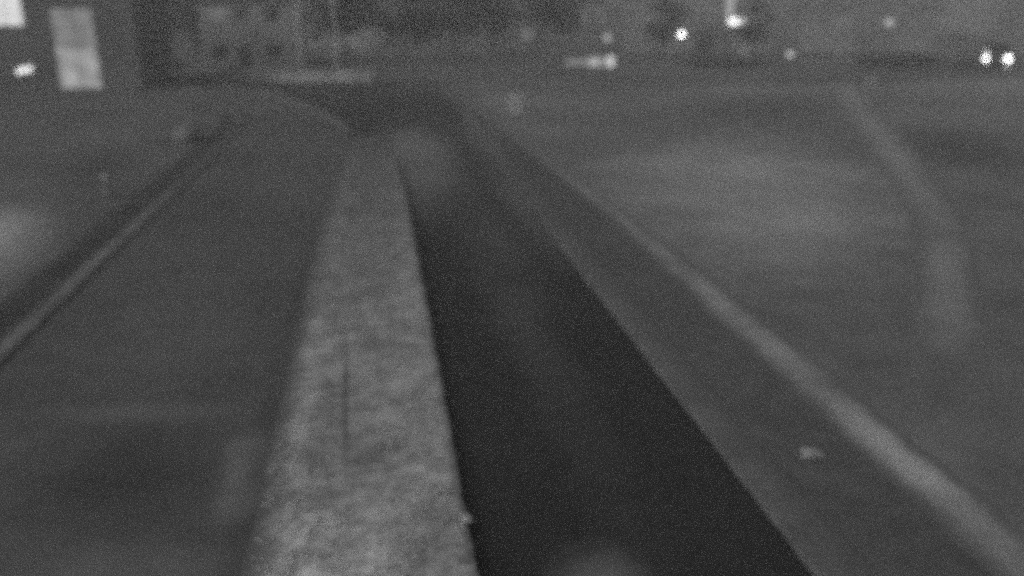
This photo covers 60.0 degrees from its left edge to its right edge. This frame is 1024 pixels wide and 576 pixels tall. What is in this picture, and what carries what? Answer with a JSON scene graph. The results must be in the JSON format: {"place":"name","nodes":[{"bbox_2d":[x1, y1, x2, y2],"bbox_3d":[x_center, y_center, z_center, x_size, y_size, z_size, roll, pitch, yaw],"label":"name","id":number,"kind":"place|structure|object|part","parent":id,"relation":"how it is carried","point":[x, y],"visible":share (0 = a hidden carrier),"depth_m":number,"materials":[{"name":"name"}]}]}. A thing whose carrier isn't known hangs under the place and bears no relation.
{"place":"outdoors","nodes":[
{"label":"outdoors","id":0,"kind":"place"},
{"bbox_2d":[0,99,213,304],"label":"pavement","id":1,"kind":"structure","parent":0,"point":[58,159],"depth_m":34.52,"materials":[{"name":"grey concrete"}]},
{"bbox_2d":[101,173,110,196],"bbox_3d":[-13.139,-3.337,28.704,0.240,0.740,0.234,-3,18,-8],"label":"bollard","id":2,"kind":"object","parent":1,"relation":"on","point":[105,178],"visible":1,"depth_m":28.65,"materials":[{"name":"paint"}]},
{"bbox_2d":[172,124,202,142],"bbox_3d":[-14.762,-6.996,40.317,1.096,0.886,1.357,5,18,15],"label":"boulder","id":3,"kind":"object","parent":1,"relation":"on","point":[187,133],"visible":0.93,"depth_m":39.87,"materials":[{"name":"grey stone"}]},
{"bbox_2d":[0,89,349,575],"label":"road","id":4,"kind":"structure","parent":0,"point":[143,372],"depth_m":15.11,"materials":[{"name":"grey asphalt"}]},
{"bbox_2d":[257,88,354,134],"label":"kerb","id":5,"kind":"structure","parent":4,"relation":"on","point":[341,125],"depth_m":51.89,"materials":[{"name":"concrete"}]},
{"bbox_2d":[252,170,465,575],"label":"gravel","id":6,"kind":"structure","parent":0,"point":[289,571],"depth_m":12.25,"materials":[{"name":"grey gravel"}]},
{"bbox_2d":[377,0,603,16],"label":"sky","id":7,"kind":"structure","parent":0,"point":[601,8],"materials":[{"name":"black"}]},
{"bbox_2d":[0,17,1023,514],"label":"ground","id":8,"kind":"structure","parent":0,"point":[470,71],"depth_m":82.85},
{"bbox_2d":[0,0,173,90],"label":"apartment block","id":9,"kind":"structure","parent":8,"relation":"on","point":[62,45],"depth_m":63.94,"materials":[{"name":"tile"}]},
{"bbox_2d":[0,0,23,25],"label":"window","id":10,"kind":"structure","parent":9,"relation":"in","point":[11,14],"depth_m":62.63,"materials":[{"name":"grey glass"}]},
{"bbox_2d":[15,64,34,74],"bbox_3d":[-34.975,-15.668,63.652,1.240,0.540,0.205,-14,19,-4],"label":"wall light","id":11,"kind":"object","parent":9,"relation":"attached to","point":[26,69],"visible":1,"depth_m":63.57,"materials":[{"name":"paint"}]},
{"bbox_2d":[48,8,101,88],"bbox_3d":[-31.449,-17.257,63.939,2.900,5.650,0.070,-3,18,-8],"label":"stairwell window","id":12,"kind":"structure","parent":9,"relation":"in","point":[73,34],"depth_m":63.92,"materials":[{"name":"grey glass"}]},
{"bbox_2d":[0,110,234,335],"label":"soil strip","id":13,"kind":"object","parent":8,"relation":"on","point":[24,299],"visible":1,"depth_m":23.90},
{"bbox_2d":[0,100,243,365],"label":"kerb","id":14,"kind":"structure","parent":8,"relation":"on","point":[13,338],"depth_m":21.54,"materials":[{"name":"concrete"}]},
{"bbox_2d":[167,0,199,59],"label":"tree","id":15,"kind":"object","parent":8,"relation":"on","point":[186,19],"visible":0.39,"depth_m":98.05,"materials":[{"name":"grey plant"}]},
{"bbox_2d":[169,0,197,50],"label":"terraced house","id":16,"kind":"structure","parent":8,"relation":"on","point":[181,42],"depth_m":118.34,"materials":[{"name":"tile"}]},
{"bbox_2d":[166,60,212,79],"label":"parked car","id":17,"kind":"object","parent":8,"relation":"on","point":[180,68],"visible":0.81,"depth_m":73.58,"materials":[{"name":"silver metal"}]},
{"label":"side window","id":18,"kind":"part","parent":17,"relation":"part of","materials":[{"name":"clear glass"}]},
{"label":"side window","id":19,"kind":"part","parent":17,"relation":"part of","materials":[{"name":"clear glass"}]},
{"bbox_2d":[191,0,307,68],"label":"gabled house","id":20,"kind":"structure","parent":8,"relation":"on","point":[251,33],"depth_m":85.84,"materials":[{"name":"tile"}]},
{"bbox_2d":[207,6,224,18],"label":"window","id":21,"kind":"structure","parent":20,"relation":"in","point":[214,12],"depth_m":84.87,"materials":[{"name":"grey"}]},
{"bbox_2d":[212,44,227,58],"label":"window","id":22,"kind":"structure","parent":20,"relation":"in","point":[219,50],"depth_m":85.98,"materials":[{"name":"grey glass"}]},
{"bbox_2d":[236,7,247,19],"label":"window","id":23,"kind":"structure","parent":20,"relation":"in","point":[242,14],"depth_m":85.24,"materials":[{"name":"grey glass"}]},
{"bbox_2d":[240,46,251,67],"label":"door","id":24,"kind":"structure","parent":20,"relation":"in","point":[245,51],"depth_m":86.31,"materials":[{"name":"metal"}]},
{"bbox_2d":[264,7,279,20],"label":"window","id":25,"kind":"structure","parent":20,"relation":"in","point":[271,13],"depth_m":85.66,"materials":[{"name":"grey glass"}]},
{"bbox_2d":[267,44,282,58],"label":"window","id":26,"kind":"structure","parent":20,"relation":"in","point":[274,50],"depth_m":86.72,"materials":[{"name":"grey glass"}]},
{"bbox_2d":[196,0,372,49],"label":"terraced house","id":27,"kind":"structure","parent":8,"relation":"on","point":[320,41],"depth_m":124.94,"materials":[{"name":"tile"}]},
{"bbox_2d":[309,30,322,40],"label":"window","id":28,"kind":"structure","parent":27,"relation":"in","point":[312,33],"depth_m":124.58,"materials":[{"name":"grey glass"}]},
{"bbox_2d":[341,31,353,40],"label":"window","id":29,"kind":"structure","parent":27,"relation":"in","point":[351,38],"depth_m":125.31,"materials":[{"name":"grey"}]},
{"bbox_2d":[296,0,303,69],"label":"pole","id":30,"kind":"object","parent":8,"relation":"on","point":[299,37],"visible":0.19,"depth_m":73.77,"materials":[{"name":"metal"}]},
{"bbox_2d":[230,66,371,81],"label":"wall","id":31,"kind":"structure","parent":8,"relation":"on","point":[320,75],"depth_m":71.62,"materials":[{"name":"concrete"}]},
{"bbox_2d":[332,0,337,68],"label":"pole","id":32,"kind":"object","parent":8,"relation":"on","point":[335,42],"visible":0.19,"depth_m":76.08,"materials":[{"name":"metal"}]},
{"bbox_2d":[304,0,388,59],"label":"tree","id":33,"kind":"object","parent":8,"relation":"on","point":[355,10],"visible":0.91,"depth_m":97.37,"materials":[{"name":"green plant"}]},
{"bbox_2d":[254,81,446,133],"bbox_3d":[-10.518,-11.930,56.901,15.500,0.001,30.500,-3,18,-8],"label":"junction","id":34,"kind":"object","parent":8,"relation":"on","point":[337,100],"visible":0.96,"depth_m":63.11,"materials":[{"name":"grey asphalt"}]},
{"bbox_2d":[241,132,477,575],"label":"gravel median","id":35,"kind":"object","parent":8,"relation":"on","point":[365,480],"visible":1,"depth_m":13.16,"materials":[{"name":"grey gravel"}]},
{"bbox_2d":[460,513,472,523],"bbox_3d":[-0.548,2.752,10.587,0.145,0.107,0.145,-3,18,-8],"label":"stone","id":36,"kind":"object","parent":35,"relation":"on","point":[466,518],"visible":1,"depth_m":10.55,"materials":[{"name":"grey stone"}]},
{"bbox_2d":[365,0,443,62],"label":"tree","id":37,"kind":"object","parent":8,"relation":"on","point":[405,22],"visible":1,"depth_m":92.52,"materials":[{"name":"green plant"}]},
{"bbox_2d":[415,0,498,57],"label":"tree","id":38,"kind":"object","parent":8,"relation":"on","point":[451,22],"visible":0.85,"depth_m":100.44,"materials":[{"name":"grey plant"}]},
{"bbox_2d":[384,0,549,47],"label":"terraced house","id":39,"kind":"structure","parent":8,"relation":"on","point":[526,34],"depth_m":129.82,"materials":[{"name":"tile"}]},
{"bbox_2d":[431,29,443,39],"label":"window","id":40,"kind":"structure","parent":39,"relation":"in","point":[441,37],"depth_m":128.97,"materials":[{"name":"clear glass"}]},
{"bbox_2d":[461,29,473,39],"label":"window","id":41,"kind":"structure","parent":39,"relation":"in","point":[467,35],"depth_m":129.57,"materials":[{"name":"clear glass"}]},
{"bbox_2d":[493,30,502,39],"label":"window","id":42,"kind":"structure","parent":39,"relation":"in","point":[496,36],"depth_m":130.24,"materials":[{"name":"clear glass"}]},
{"bbox_2d":[521,29,532,39],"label":"window","id":43,"kind":"structure","parent":39,"relation":"in","point":[526,34],"depth_m":130.79,"materials":[{"name":"grey"}]},
{"bbox_2d":[521,6,532,16],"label":"window","id":44,"kind":"structure","parent":39,"relation":"in","point":[525,8],"depth_m":129.76,"materials":[{"name":"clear glass"}]},
{"bbox_2d":[451,0,523,54],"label":"tree","id":45,"kind":"object","parent":8,"relation":"on","point":[500,21],"visible":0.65,"depth_m":107.19,"materials":[{"name":"grey plant"}]},
{"bbox_2d":[372,0,603,33],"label":"woodland","id":46,"kind":"object","parent":8,"relation":"on","point":[590,25],"visible":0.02,"depth_m":188.56,"materials":[{"name":"grey plant"}]},
{"bbox_2d":[518,0,587,57],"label":"tree","id":47,"kind":"object","parent":8,"relation":"on","point":[557,12],"visible":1,"depth_m":100.75,"materials":[{"name":"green plant"}]},
{"bbox_2d":[354,90,812,575],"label":"lane","id":48,"kind":"structure","parent":8,"relation":"on","point":[582,444],"depth_m":13.80,"materials":[{"name":"black asphalt"}]},
{"bbox_2d":[604,33,610,55],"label":"street lamp","id":49,"kind":"object","parent":8,"relation":"on","point":[607,37],"visible":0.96,"depth_m":87.48,"materials":[{"name":"paint"}]},
{"bbox_2d":[641,0,693,57],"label":"tree","id":50,"kind":"object","parent":8,"relation":"on","point":[662,35],"visible":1,"depth_m":102.98,"materials":[{"name":"grey plant"}]},
{"bbox_2d":[462,110,874,575],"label":"kerb","id":51,"kind":"structure","parent":8,"relation":"on","point":[819,545],"depth_m":13.29,"materials":[{"name":"concrete"}]},
{"bbox_2d":[679,31,683,65],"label":"street lamp","id":52,"kind":"object","parent":8,"relation":"on","point":[681,34],"visible":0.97,"depth_m":90.24,"materials":[{"name":"paint"}]},
{"bbox_2d":[455,97,989,575],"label":"verge","id":53,"kind":"structure","parent":8,"relation":"on","point":[867,511],"depth_m":13.41,"materials":[{"name":"soil"}]},
{"bbox_2d":[801,447,825,458],"bbox_3d":[4.076,2.228,12.155,0.364,0.110,0.332,-3,18,-8],"label":"paper scrap","id":54,"kind":"object","parent":53,"relation":"on","point":[810,453],"visible":1,"depth_m":12.05,"materials":[{"name":"white paper"}]},
{"bbox_2d":[682,57,769,67],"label":"hedge","id":55,"kind":"object","parent":8,"relation":"on","point":[728,62],"visible":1,"depth_m":87.26,"materials":[{"name":"grey plant"}]},
{"bbox_2d":[724,0,745,57],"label":"floodlight mast","id":56,"kind":"object","parent":8,"relation":"on","point":[730,12],"visible":0.95,"depth_m":89.79,"materials":[{"name":"metal"}]},
{"bbox_2d":[733,0,777,57],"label":"tree","id":57,"kind":"object","parent":8,"relation":"on","point":[748,30],"visible":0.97,"depth_m":102.70,"materials":[{"name":"grey plant"}]},
{"bbox_2d":[787,51,792,63],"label":"street lamp","id":58,"kind":"object","parent":8,"relation":"on","point":[790,54],"visible":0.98,"depth_m":92.24,"materials":[{"name":"paint"}]},
{"bbox_2d":[603,0,1023,54],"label":"long hall","id":59,"kind":"structure","parent":8,"relation":"on","point":[840,26],"depth_m":112.33,"materials":[{"name":"tile"}]},
{"bbox_2d":[634,14,653,24],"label":"window","id":60,"kind":"structure","parent":59,"relation":"in","point":[640,19],"depth_m":115.33,"materials":[{"name":"black glass"}]},
{"bbox_2d":[695,32,714,51],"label":"door","id":61,"kind":"structure","parent":59,"relation":"in","point":[705,41],"depth_m":114.90,"materials":[{"name":"metal"}]},
{"bbox_2d":[732,14,751,24],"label":"window","id":62,"kind":"structure","parent":59,"relation":"in","point":[746,16],"depth_m":113.51,"materials":[{"name":"grey glass"}]},
{"bbox_2d":[832,14,852,25],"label":"window","id":63,"kind":"structure","parent":59,"relation":"in","point":[838,19],"depth_m":111.89,"materials":[{"name":"black glass"}]},
{"bbox_2d":[936,14,956,25],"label":"window","id":64,"kind":"structure","parent":59,"relation":"in","point":[942,19],"depth_m":110.15,"materials":[{"name":"black glass"}]},
{"bbox_2d":[885,17,893,56],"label":"street lamp","id":65,"kind":"object","parent":8,"relation":"on","point":[889,22],"visible":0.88,"depth_m":92.76,"materials":[{"name":"paint"}]},
{"bbox_2d":[850,50,945,66],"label":"hedge","id":66,"kind":"object","parent":8,"relation":"on","point":[894,60],"visible":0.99,"depth_m":87.72,"materials":[{"name":"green plant"}]},
{"bbox_2d":[947,31,1012,68],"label":"lorry","id":67,"kind":"object","parent":8,"relation":"on","point":[980,50],"visible":1,"depth_m":86.60,"materials":[{"name":"paint"}]},
{"bbox_2d":[508,94,524,112],"bbox_3d":[0.244,-10.482,50.413,0.920,1.040,0.490,-3,18,-8],"label":"utility cabinet","id":68,"kind":"object","parent":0,"point":[516,103],"visible":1,"depth_m":50.20,"materials":[{"name":"paint"}]},
{"bbox_3d":[0.275,-10.409,50.220,0.720,0.780,0.022,-3,18,-8],"label":"door","id":69,"kind":"part","parent":68,"relation":"part of","materials":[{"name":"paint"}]},
{"bbox_2d":[565,56,614,67],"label":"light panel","id":70,"kind":"object","parent":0,"point":[589,61],"visible":0.98,"depth_m":87.52,"materials":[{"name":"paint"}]},
{"bbox_2d":[461,96,1023,575],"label":"path","id":71,"kind":"structure","parent":0,"point":[983,532],"depth_m":13.30,"materials":[{"name":"grey concrete"}]},
{"bbox_2d":[473,79,1023,531],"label":"lawn","id":72,"kind":"structure","parent":0,"point":[779,208],"depth_m":27.45,"materials":[{"name":"grey plant"}]},
{"bbox_2d":[864,76,882,85],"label":"boulder","id":73,"kind":"object","parent":72,"relation":"on","point":[873,81],"visible":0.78,"depth_m":67.17,"materials":[{"name":"grey stone"}]},
{"bbox_2d":[822,83,999,412],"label":"footpath","id":74,"kind":"structure","parent":72,"relation":"on","point":[947,368],"depth_m":19.97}
]}

